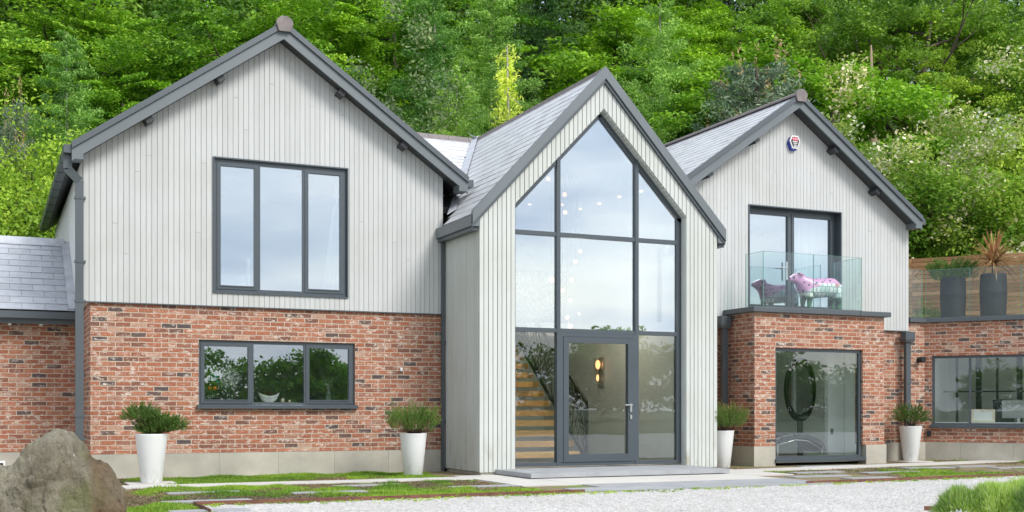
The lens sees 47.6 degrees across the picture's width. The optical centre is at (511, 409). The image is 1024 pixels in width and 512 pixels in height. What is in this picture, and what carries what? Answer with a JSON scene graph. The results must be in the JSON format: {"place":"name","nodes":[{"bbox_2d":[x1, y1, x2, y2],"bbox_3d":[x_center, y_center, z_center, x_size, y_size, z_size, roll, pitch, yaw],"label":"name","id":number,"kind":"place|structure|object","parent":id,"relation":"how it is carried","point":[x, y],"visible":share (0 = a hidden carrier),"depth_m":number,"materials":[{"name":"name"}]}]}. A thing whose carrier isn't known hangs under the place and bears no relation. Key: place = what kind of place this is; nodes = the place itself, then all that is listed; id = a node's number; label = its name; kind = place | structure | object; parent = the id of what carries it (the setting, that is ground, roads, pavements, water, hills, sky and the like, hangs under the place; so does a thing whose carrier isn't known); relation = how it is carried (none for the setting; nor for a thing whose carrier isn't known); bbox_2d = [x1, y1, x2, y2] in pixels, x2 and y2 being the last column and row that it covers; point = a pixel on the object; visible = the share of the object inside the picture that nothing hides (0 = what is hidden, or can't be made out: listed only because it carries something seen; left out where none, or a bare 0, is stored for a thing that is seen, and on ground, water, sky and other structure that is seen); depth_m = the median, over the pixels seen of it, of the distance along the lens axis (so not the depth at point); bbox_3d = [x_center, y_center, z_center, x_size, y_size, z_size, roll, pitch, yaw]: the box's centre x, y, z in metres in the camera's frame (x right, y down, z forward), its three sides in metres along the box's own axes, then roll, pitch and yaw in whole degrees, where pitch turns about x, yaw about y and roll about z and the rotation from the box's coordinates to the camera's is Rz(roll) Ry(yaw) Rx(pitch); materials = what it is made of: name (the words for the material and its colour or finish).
{"place":"outdoors","nodes":[
{"label":"outdoors","id":0,"kind":"place"},
{"bbox_2d":[122,476,481,488],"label":"path","id":1,"kind":"structure","parent":0,"point":[310,482],"depth_m":16.50,"materials":[{"name":"concrete"}]},
{"bbox_2d":[0,1,1019,151],"bbox_3d":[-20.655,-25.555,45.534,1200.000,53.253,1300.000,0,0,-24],"label":"ground","id":2,"kind":"structure","parent":0,"point":[482,73],"depth_m":72.16,"materials":[{"name":"plant"}]},
{"bbox_2d":[1,106,48,225],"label":"larch tree","id":3,"kind":"object","parent":2,"relation":"on","point":[35,115],"visible":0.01,"depth_m":31.77,"materials":[{"name":"green plant"}]},
{"bbox_2d":[0,76,53,237],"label":"young pine","id":4,"kind":"object","parent":2,"relation":"on","point":[11,135],"visible":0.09,"depth_m":29.72,"materials":[{"name":"green plant"}]},
{"bbox_2d":[0,65,90,237],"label":"wild bush","id":5,"kind":"object","parent":2,"relation":"on","point":[11,179],"visible":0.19,"depth_m":27.46,"materials":[{"name":"green plant"}]},
{"bbox_2d":[18,28,106,236],"bbox_3d":[-11.900,-4.614,31.036,5.212,10.982,4.882,0,0,31],"label":"larch tree","id":6,"kind":"object","parent":2,"relation":"on","point":[70,100],"visible":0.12,"depth_m":30.68,"materials":[{"name":"green plant"}]},
{"bbox_2d":[0,34,179,194],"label":"beech tree","id":7,"kind":"object","parent":2,"relation":"on","point":[105,94],"visible":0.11,"depth_m":35.17,"materials":[{"name":"green plant"}]},
{"bbox_2d":[0,0,190,206],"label":"beech tree","id":8,"kind":"object","parent":2,"relation":"on","point":[34,47],"visible":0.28,"depth_m":38.17,"materials":[{"name":"green plant"}]},
{"bbox_2d":[125,481,176,484],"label":"base slab","id":9,"kind":"structure","parent":2,"relation":"on","point":[140,483],"depth_m":16.23,"materials":[{"name":"concrete"}]},
{"bbox_2d":[118,398,191,482],"bbox_3d":[-5.044,0.430,16.405,1.035,1.209,0.597,0,0,-24],"label":"potted conifer","id":10,"kind":"object","parent":9,"relation":"on","point":[151,444],"visible":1,"depth_m":16.25,"materials":[{"name":"plant"}]},
{"bbox_2d":[76,0,240,124],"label":"beech tree","id":11,"kind":"object","parent":2,"relation":"on","point":[164,43],"visible":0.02,"depth_m":43.13,"materials":[{"name":"green plant"}]},
{"bbox_2d":[166,490,239,494],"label":"stepping slab","id":12,"kind":"structure","parent":2,"relation":"on","point":[174,493],"depth_m":14.52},
{"bbox_2d":[160,498,251,502],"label":"stepping slab","id":13,"kind":"structure","parent":2,"relation":"on","point":[186,501],"depth_m":13.24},
{"bbox_2d":[169,508,250,511],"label":"stepping slab","id":14,"kind":"structure","parent":2,"relation":"on","point":[228,510],"depth_m":11.93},
{"bbox_2d":[71,0,422,103],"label":"beech tree","id":15,"kind":"object","parent":2,"relation":"on","point":[192,55],"visible":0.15,"depth_m":39.13,"materials":[{"name":"green plant"}]},
{"bbox_2d":[208,0,449,130],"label":"beech tree","id":16,"kind":"object","parent":2,"relation":"on","point":[356,45],"visible":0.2,"depth_m":41.19,"materials":[{"name":"green plant"}]},
{"bbox_2d":[290,490,368,494],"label":"stepping slab","id":17,"kind":"structure","parent":2,"relation":"on","point":[351,491],"depth_m":14.70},
{"bbox_2d":[332,484,381,486],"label":"stepping slab","id":18,"kind":"structure","parent":2,"relation":"on","point":[361,485],"depth_m":15.86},
{"bbox_2d":[345,0,476,137],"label":"birch tree","id":19,"kind":"object","parent":2,"relation":"on","point":[450,85],"visible":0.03,"depth_m":35.51,"materials":[{"name":"green plant"}]},
{"bbox_2d":[301,0,561,130],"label":"beech tree","id":20,"kind":"object","parent":2,"relation":"on","point":[410,11],"visible":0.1,"depth_m":45.94,"materials":[{"name":"green plant"}]},
{"bbox_2d":[380,0,490,137],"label":"larch tree","id":21,"kind":"object","parent":2,"relation":"on","point":[433,54],"visible":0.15,"depth_m":38.04,"materials":[{"name":"green plant"}]},
{"bbox_2d":[429,65,495,137],"bbox_3d":[-1.571,-4.881,35.990,5.933,11.541,7.198,0,0,43],"label":"larch tree","id":22,"kind":"object","parent":2,"relation":"on","point":[463,130],"visible":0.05,"depth_m":35.89,"materials":[{"name":"green plant"}]},
{"bbox_2d":[447,484,519,487],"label":"stepping slab","id":23,"kind":"structure","parent":2,"relation":"on","point":[483,486],"depth_m":15.86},
{"bbox_2d":[446,0,546,134],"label":"larch tree","id":24,"kind":"object","parent":2,"relation":"on","point":[487,50],"visible":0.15,"depth_m":40.60,"materials":[{"name":"green plant"}]},
{"bbox_2d":[488,44,523,127],"bbox_3d":[-0.138,-4.150,34.543,1.823,13.499,1.842,0,0,-31],"label":"weeping larch","id":25,"kind":"object","parent":2,"relation":"on","point":[503,90],"visible":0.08,"depth_m":34.44,"materials":[{"name":"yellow plant"}]},
{"bbox_2d":[0,16,1023,478],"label":"house","id":26,"kind":"structure","parent":2,"relation":"on","point":[166,208],"depth_m":19.57,"materials":[{"name":"painted wood cladding"},{"name":"pale slate"},{"name":"brick"}]},
{"bbox_2d":[204,360,229,397],"bbox_3d":[-4.757,-0.476,18.524,0.489,0.712,0.326,0,0,-24],"label":"flower arrangement","id":27,"kind":"object","parent":26,"relation":"on","point":[211,378],"visible":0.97,"depth_m":18.46,"materials":[{"name":"white plant"}]},
{"bbox_2d":[215,361,245,396],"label":"white flowers","id":28,"kind":"object","parent":26,"relation":"on","point":[230,377],"visible":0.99,"depth_m":18.59,"materials":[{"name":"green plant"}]},
{"bbox_2d":[221,258,250,285],"bbox_3d":[-4.876,-2.100,18.871,1.250,0.800,0.097,0,0,-24],"label":"bedstead","id":29,"kind":"object","parent":26,"relation":"on","point":[237,279],"visible":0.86,"depth_m":19.03,"materials":[{"name":"white"}]},
{"bbox_2d":[258,390,278,401],"bbox_3d":[-3.958,-0.224,18.884,0.403,0.208,0.160,0,0,-24],"label":"bowl","id":30,"kind":"object","parent":26,"relation":"on","point":[266,397],"visible":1,"depth_m":18.84,"materials":[{"name":"ceramic"}]},
{"bbox_2d":[197,340,357,408],"bbox_3d":[-3.753,-0.555,18.671,2.590,1.080,0.203,0,0,-24],"label":"window","id":31,"kind":"structure","parent":26,"relation":"in","point":[249,403],"depth_m":18.61,"materials":[{"name":"grey metal"}]},
{"bbox_2d":[213,156,348,297],"bbox_3d":[-3.716,-2.900,18.686,2.190,2.140,0.155,0,0,-24],"label":"window","id":32,"kind":"structure","parent":26,"relation":"in","point":[343,173],"depth_m":18.73,"materials":[{"name":"grey metal"}]},
{"bbox_2d":[319,363,338,399],"bbox_3d":[-3.027,-0.445,19.304,0.382,0.650,0.104,0,0,-24],"label":"glass vase","id":33,"kind":"object","parent":26,"relation":"on","point":[328,391],"visible":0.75,"depth_m":19.29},
{"bbox_2d":[323,176,338,289],"bbox_3d":[-2.884,-2.865,19.273,0.578,2.251,0.110,0,0,-24],"label":"curtain","id":34,"kind":"object","parent":26,"relation":"hanging from","point":[331,279],"visible":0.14,"depth_m":19.24,"materials":[{"name":"fabric"}]},
{"bbox_2d":[516,269,567,322],"bbox_3d":[-0.641,-2.388,23.955,4.020,1.105,0.045,0,0,-24],"label":"landing balustrade","id":35,"kind":"object","parent":26,"relation":"on","point":[544,273],"visible":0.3,"depth_m":24.53,"materials":[{"name":"black metal"}]},
{"bbox_2d":[549,170,553,282],"bbox_3d":[0.746,-3.642,21.861,0.102,2.498,0.101,0,0,-24],"label":"globe pendant","id":36,"kind":"object","parent":26,"relation":"hanging from","point":[551,279],"visible":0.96,"depth_m":21.86,"materials":[{"name":"white"}]},
{"bbox_2d":[516,287,587,457],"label":"staircase","id":37,"kind":"structure","parent":26,"relation":"on","point":[576,393],"depth_m":22.27,"materials":[{"name":"brown wood"}]},
{"bbox_2d":[561,165,563,291],"bbox_3d":[0.965,-3.404,21.960,0.135,2.480,0.135,0,0,-24],"label":"globe pendant","id":38,"kind":"object","parent":26,"relation":"hanging from","point":[562,289],"visible":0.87,"depth_m":21.95,"materials":[{"name":"white"}]},
{"bbox_2d":[563,167,566,196],"bbox_3d":[1.005,-4.283,21.978,0.150,0.629,0.150,0,0,-24],"label":"globe pendant","id":39,"kind":"object","parent":26,"relation":"hanging from","point":[564,194],"visible":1,"depth_m":21.97,"materials":[{"name":"white"}]},
{"bbox_2d":[569,176,572,281],"bbox_3d":[1.128,-3.433,22.034,0.079,2.018,0.078,0,0,-24],"label":"globe pendant","id":40,"kind":"object","parent":26,"relation":"hanging from","point":[571,279],"visible":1,"depth_m":22.03,"materials":[{"name":"white"}]},
{"bbox_2d":[574,181,576,262],"bbox_3d":[1.217,-3.531,22.074,0.150,1.635,0.150,0,0,-24],"label":"globe pendant","id":41,"kind":"object","parent":26,"relation":"hanging from","point":[575,260],"visible":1,"depth_m":22.07,"materials":[{"name":"white"}]},
{"bbox_2d":[561,333,635,461],"bbox_3d":[1.445,-0.201,19.435,1.426,2.138,0.156,0,0,-24],"label":"front door","id":42,"kind":"structure","parent":26,"relation":"in","point":[566,338],"depth_m":19.47,"materials":[{"name":"grey metal"}]},
{"bbox_2d":[595,357,604,386],"bbox_3d":[1.753,-0.705,23.635,0.200,0.720,0.200,0,0,-24],"label":"wall sconce","id":43,"kind":"object","parent":26,"relation":"attached to","point":[600,367],"depth_m":23.59,"materials":[{"name":"gold glass"}]},
{"bbox_2d":[787,135,799,150],"bbox_3d":[5.528,-5.229,22.769,0.260,0.282,0.094,0,0,-24],"label":"alarm box","id":44,"kind":"object","parent":26,"relation":"attached to","point":[793,141],"visible":1,"depth_m":22.73,"materials":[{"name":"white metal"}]},
{"bbox_2d":[748,204,841,309],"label":"french doors","id":45,"kind":"structure","parent":26,"relation":"in","point":[835,218],"depth_m":23.01,"materials":[{"name":"grey metal"}]},
{"bbox_2d":[784,358,815,455],"bbox_3d":[5.840,-0.048,23.513,0.766,2.015,0.060,0,0,-24],"label":"round mirror","id":46,"kind":"object","parent":26,"relation":"on","point":[799,389],"visible":0.99,"depth_m":23.50,"materials":[{"name":"black metal"}]},
{"bbox_2d":[776,433,825,455],"bbox_3d":[5.406,0.708,22.592,1.332,0.504,0.618,0,0,-24],"label":"curved bench","id":47,"kind":"object","parent":26,"relation":"on","point":[807,442],"visible":0.77,"depth_m":22.47,"materials":[{"name":"black metal"}]},
{"bbox_2d":[794,218,827,306],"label":"glass pane","id":48,"kind":"structure","parent":26,"relation":"hanging from","point":[810,236],"depth_m":23.62,"materials":[{"name":"glass"}]},
{"bbox_2d":[788,273,842,309],"bbox_3d":[5.891,-2.281,22.496,1.225,0.701,0.381,0,0,-20],"label":"painted sheep statue","id":49,"kind":"object","parent":26,"relation":"on","point":[831,289],"visible":0.92,"depth_m":22.36,"materials":[{"name":"pink metal"}]},
{"bbox_2d":[775,348,866,461],"bbox_3d":[5.830,-0.090,22.018,2.130,2.130,0.193,0,0,-24],"label":"window","id":50,"kind":"structure","parent":26,"relation":"in","point":[857,456],"depth_m":22.20,"materials":[{"name":"grey metal"}]},
{"bbox_2d":[916,357,925,362],"bbox_3d":[8.516,-1.039,24.145,0.124,0.124,0.160,0,0,-24],"label":"wall light","id":51,"kind":"object","parent":26,"relation":"attached to","point":[921,359],"visible":1,"depth_m":24.09,"materials":[{"name":"black metal"}]},
{"bbox_2d":[909,297,940,317],"bbox_3d":[9.154,-2.114,25.149,1.361,0.631,1.057,0,0,-24],"label":"bush","id":52,"kind":"object","parent":26,"relation":"on","point":[932,313],"visible":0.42,"depth_m":25.14,"materials":[{"name":"plant"}]},
{"bbox_2d":[924,254,981,316],"bbox_3d":[9.411,-2.571,24.739,1.211,1.503,1.217,0,0,-24],"label":"terrace planter","id":53,"kind":"object","parent":26,"relation":"on","point":[953,293],"visible":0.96,"depth_m":24.53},
{"bbox_2d":[909,253,1023,317],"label":"slatted fence","id":54,"kind":"object","parent":26,"relation":"on","point":[915,291],"visible":0.18,"depth_m":26.27,"materials":[{"name":"brown wood"}]},
{"bbox_2d":[930,354,1023,427],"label":"window","id":55,"kind":"structure","parent":26,"relation":"in","point":[934,425],"depth_m":23.93,"materials":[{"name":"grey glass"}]},
{"bbox_2d":[971,409,994,421],"bbox_3d":[9.784,0.128,24.097,0.464,0.264,0.024,0,0,27],"label":"photo frame","id":56,"kind":"object","parent":26,"relation":"on","point":[982,415],"visible":0.93,"depth_m":24.09,"materials":[{"name":"white wood"}]},
{"bbox_2d":[943,357,1023,421],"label":"glazed partition","id":57,"kind":"object","parent":26,"relation":"on","point":[979,391],"visible":0.21,"depth_m":25.93,"materials":[{"name":"black metal"}]},
{"bbox_2d":[961,226,1023,315],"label":"terrace planter","id":58,"kind":"object","parent":26,"relation":"on","point":[993,292],"visible":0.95,"depth_m":24.21,"materials":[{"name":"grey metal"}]},
{"bbox_2d":[993,399,1015,421],"bbox_3d":[10.646,0.302,25.064,0.557,1.045,0.591,0,0,27],"label":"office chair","id":59,"kind":"object","parent":26,"relation":"on","point":[997,405],"visible":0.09,"depth_m":25.32,"materials":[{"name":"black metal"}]},
{"bbox_2d":[0,0,1023,170],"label":"distant wood","id":60,"kind":"object","parent":2,"relation":"on","point":[243,9],"visible":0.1,"depth_m":54.44,"materials":[{"name":"green plant"}]},
{"bbox_2d":[511,77,541,114],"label":"dark spruce","id":61,"kind":"object","parent":2,"relation":"on","point":[526,96],"visible":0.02,"depth_m":41.90,"materials":[{"name":"green plant"}]},
{"bbox_2d":[500,0,584,116],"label":"dark spruce","id":62,"kind":"object","parent":2,"relation":"on","point":[550,12],"visible":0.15,"depth_m":47.59,"materials":[{"name":"green plant"}]},
{"bbox_2d":[120,460,1023,509],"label":"planting bed","id":63,"kind":"object","parent":2,"relation":"on","point":[777,465],"visible":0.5,"depth_m":19.09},
{"bbox_2d":[0,428,127,511],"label":"boulder","id":64,"kind":"object","parent":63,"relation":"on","point":[58,470],"visible":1,"depth_m":8.51,"materials":[{"name":"stone"}]},
{"bbox_2d":[384,398,441,475],"bbox_3d":[-1.559,0.391,18.228,0.962,1.288,0.798,0,0,-24],"label":"potted shrub","id":65,"kind":"object","parent":63,"relation":"on","point":[413,444],"visible":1,"depth_m":18.09,"materials":[{"name":"plant"}]},
{"bbox_2d":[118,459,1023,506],"bbox_3d":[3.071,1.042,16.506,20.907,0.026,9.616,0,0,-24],"label":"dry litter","id":66,"kind":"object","parent":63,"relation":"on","point":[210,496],"visible":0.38,"depth_m":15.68,"materials":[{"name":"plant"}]},
{"bbox_2d":[121,459,1023,511],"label":"moss cover","id":67,"kind":"object","parent":63,"relation":"on","point":[390,489],"visible":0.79,"depth_m":15.41,"materials":[{"name":"plant"}]},
{"bbox_2d":[715,398,749,467],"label":"potted conifer","id":68,"kind":"object","parent":63,"relation":"on","point":[725,436],"visible":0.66,"depth_m":20.48,"materials":[{"name":"ceramic"}]},
{"bbox_2d":[806,473,1023,482],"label":"steel edging","id":69,"kind":"object","parent":63,"relation":"on","point":[912,478],"visible":0.63,"depth_m":17.37,"materials":[{"name":"metal"}]},
{"bbox_2d":[455,0,762,134],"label":"maple tree","id":70,"kind":"object","parent":2,"relation":"on","point":[587,59],"visible":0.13,"depth_m":44.15,"materials":[{"name":"green plant"}]},
{"bbox_2d":[613,0,725,143],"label":"larch tree","id":71,"kind":"object","parent":2,"relation":"on","point":[660,55],"visible":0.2,"depth_m":39.82,"materials":[{"name":"green plant"}]},
{"bbox_2d":[616,0,829,102],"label":"beech tree","id":72,"kind":"object","parent":2,"relation":"on","point":[716,21],"visible":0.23,"depth_m":49.48,"materials":[{"name":"green plant"}]},
{"bbox_2d":[691,0,759,41],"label":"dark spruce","id":73,"kind":"object","parent":2,"relation":"on","point":[729,2],"visible":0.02,"depth_m":59.65,"materials":[{"name":"green plant"}]},
{"bbox_2d":[633,32,867,144],"bbox_3d":[8.418,-7.539,43.037,10.910,10.674,11.225,0,0,-13],"label":"sycamore tree","id":74,"kind":"object","parent":2,"relation":"on","point":[669,120],"visible":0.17,"depth_m":39.78,"materials":[{"name":"green plant"}]},
{"bbox_2d":[663,0,894,115],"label":"beech tree","id":75,"kind":"object","parent":2,"relation":"on","point":[772,42],"visible":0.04,"depth_m":55.52,"materials":[{"name":"green plant"}]},
{"bbox_2d":[690,35,910,296],"bbox_3d":[8.220,-5.974,37.959,10.045,12.801,9.761,0,0,25],"label":"pine tree","id":76,"kind":"object","parent":2,"relation":"on","point":[755,86],"visible":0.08,"depth_m":37.78,"materials":[{"name":"green plant"}]},
{"bbox_2d":[787,471,844,473],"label":"stepping slab","id":77,"kind":"structure","parent":2,"relation":"on","point":[817,472],"depth_m":19.23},
{"bbox_2d":[784,474,851,477],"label":"stepping slab","id":78,"kind":"structure","parent":2,"relation":"on","point":[809,476],"depth_m":18.12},
{"bbox_2d":[794,465,841,466],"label":"stepping slab","id":79,"kind":"structure","parent":2,"relation":"on","point":[817,465],"depth_m":21.54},
{"bbox_2d":[698,0,954,137],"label":"oak tree","id":80,"kind":"object","parent":2,"relation":"on","point":[820,18],"visible":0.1,"depth_m":50.10,"materials":[{"name":"green plant"}]},
{"bbox_2d":[679,44,1010,235],"bbox_3d":[10.997,-7.198,42.177,13.130,11.350,12.762,0,0,34],"label":"sycamore tree","id":81,"kind":"object","parent":2,"relation":"on","point":[893,99],"visible":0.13,"depth_m":39.91,"materials":[{"name":"green plant"}]},
{"bbox_2d":[839,476,897,478],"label":"stepping slab","id":82,"kind":"structure","parent":2,"relation":"on","point":[867,477],"depth_m":17.73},
{"bbox_2d":[868,45,877,143],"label":"dead trunk","id":83,"kind":"object","parent":2,"relation":"on","point":[871,66],"visible":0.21,"depth_m":47.22,"materials":[{"name":"grey wood"}]},
{"bbox_2d":[857,471,914,473],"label":"stepping slab","id":84,"kind":"structure","parent":2,"relation":"on","point":[883,472],"depth_m":19.14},
{"bbox_2d":[749,0,1023,170],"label":"oak tree","id":85,"kind":"object","parent":2,"relation":"on","point":[903,70],"visible":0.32,"depth_m":48.11,"materials":[{"name":"green plant"}]},
{"bbox_2d":[888,460,933,462],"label":"base slab","id":86,"kind":"structure","parent":2,"relation":"on","point":[908,461],"depth_m":23.23,"materials":[{"name":"concrete"}]},
{"bbox_2d":[888,401,935,460],"bbox_3d":[8.036,0.424,23.406,1.058,1.223,0.819,0,0,-24],"label":"potted conifer","id":87,"kind":"object","parent":86,"relation":"on","point":[910,435],"visible":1,"depth_m":23.28,"materials":[{"name":"ceramic"}]},
{"bbox_2d":[820,38,1023,310],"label":"hawthorn tree","id":88,"kind":"object","parent":2,"relation":"on","point":[878,161],"visible":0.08,"depth_m":35.41,"materials":[{"name":"green plant"}]},
{"bbox_2d":[899,466,955,468],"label":"stepping slab","id":89,"kind":"structure","parent":2,"relation":"on","point":[926,467],"depth_m":20.79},
{"bbox_2d":[865,98,1023,315],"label":"wild bush","id":90,"kind":"object","parent":2,"relation":"on","point":[930,189],"visible":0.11,"depth_m":34.55,"materials":[{"name":"green plant"}]},
{"bbox_2d":[888,166,1007,315],"bbox_3d":[12.254,-3.433,37.330,7.114,8.799,6.342,0,0,1],"label":"wild bush","id":91,"kind":"object","parent":2,"relation":"on","point":[930,251],"visible":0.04,"depth_m":35.97,"materials":[{"name":"green plant"}]},
{"bbox_2d":[880,40,1023,176],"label":"oak tree","id":92,"kind":"object","parent":2,"relation":"on","point":[947,67],"visible":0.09,"depth_m":47.15,"materials":[{"name":"green plant"}]},
{"bbox_2d":[884,0,1023,176],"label":"birch tree","id":93,"kind":"object","parent":2,"relation":"on","point":[1010,89],"visible":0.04,"depth_m":48.86,"materials":[{"name":"green plant"}]},
{"bbox_2d":[884,108,1023,283],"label":"hawthorn tree","id":94,"kind":"object","parent":2,"relation":"on","point":[1017,134],"visible":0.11,"depth_m":38.53,"materials":[{"name":"green plant"}]},
{"bbox_2d":[896,101,1023,315],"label":"wild bush","id":95,"kind":"object","parent":2,"relation":"on","point":[1016,183],"visible":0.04,"depth_m":35.76,"materials":[{"name":"green plant"}]},
{"bbox_2d":[948,465,993,466],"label":"stepping slab","id":96,"kind":"structure","parent":2,"relation":"on","point":[974,466],"depth_m":21.37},
{"bbox_2d":[986,466,1023,468],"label":"stepping slab","id":97,"kind":"structure","parent":2,"relation":"on","point":[1004,467],"depth_m":20.79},
{"bbox_2d":[204,476,1021,511],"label":"gravel drive","id":98,"kind":"structure","parent":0,"point":[911,508],"depth_m":13.18,"materials":[{"name":"gravel"}]},
{"bbox_2d":[193,489,584,511],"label":"steel edging","id":99,"kind":"object","parent":98,"relation":"on","point":[230,502],"visible":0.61,"depth_m":13.50,"materials":[{"name":"metal"}]},
{"bbox_2d":[203,474,1023,511],"bbox_3d":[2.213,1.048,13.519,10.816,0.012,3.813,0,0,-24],"label":"loose gravel","id":100,"kind":"structure","parent":98,"relation":"on","point":[742,488],"depth_m":13.33,"materials":[{"name":"gravel"}]},
{"bbox_2d":[924,482,984,511],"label":"grass clump","id":101,"kind":"object","parent":98,"relation":"on","point":[955,498],"visible":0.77,"depth_m":10.81,"materials":[{"name":"plant"}]},
{"bbox_2d":[966,475,1023,511],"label":"grass clump","id":102,"kind":"object","parent":98,"relation":"on","point":[991,496],"visible":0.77,"depth_m":10.68,"materials":[{"name":"plant"}]},
{"bbox_2d":[1002,479,1023,511],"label":"grass clump","id":103,"kind":"object","parent":98,"relation":"on","point":[1018,506],"visible":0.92,"depth_m":10.47,"materials":[{"name":"plant"}]},
{"bbox_2d":[453,469,793,486],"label":"paved path","id":104,"kind":"structure","parent":0,"point":[734,474],"depth_m":17.44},
{"bbox_2d":[563,478,831,492],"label":"paved path","id":105,"kind":"structure","parent":0,"point":[617,487],"depth_m":16.12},
{"bbox_2d":[737,460,1018,471],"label":"path","id":106,"kind":"structure","parent":0,"point":[874,465],"depth_m":21.52,"materials":[{"name":"concrete"}]},
{"bbox_2d":[1002,400,1023,421],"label":"computer monitor","id":107,"kind":"object","parent":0,"point":[1012,408],"visible":0.83,"depth_m":24.41,"materials":[{"name":"plastic"}]}
]}

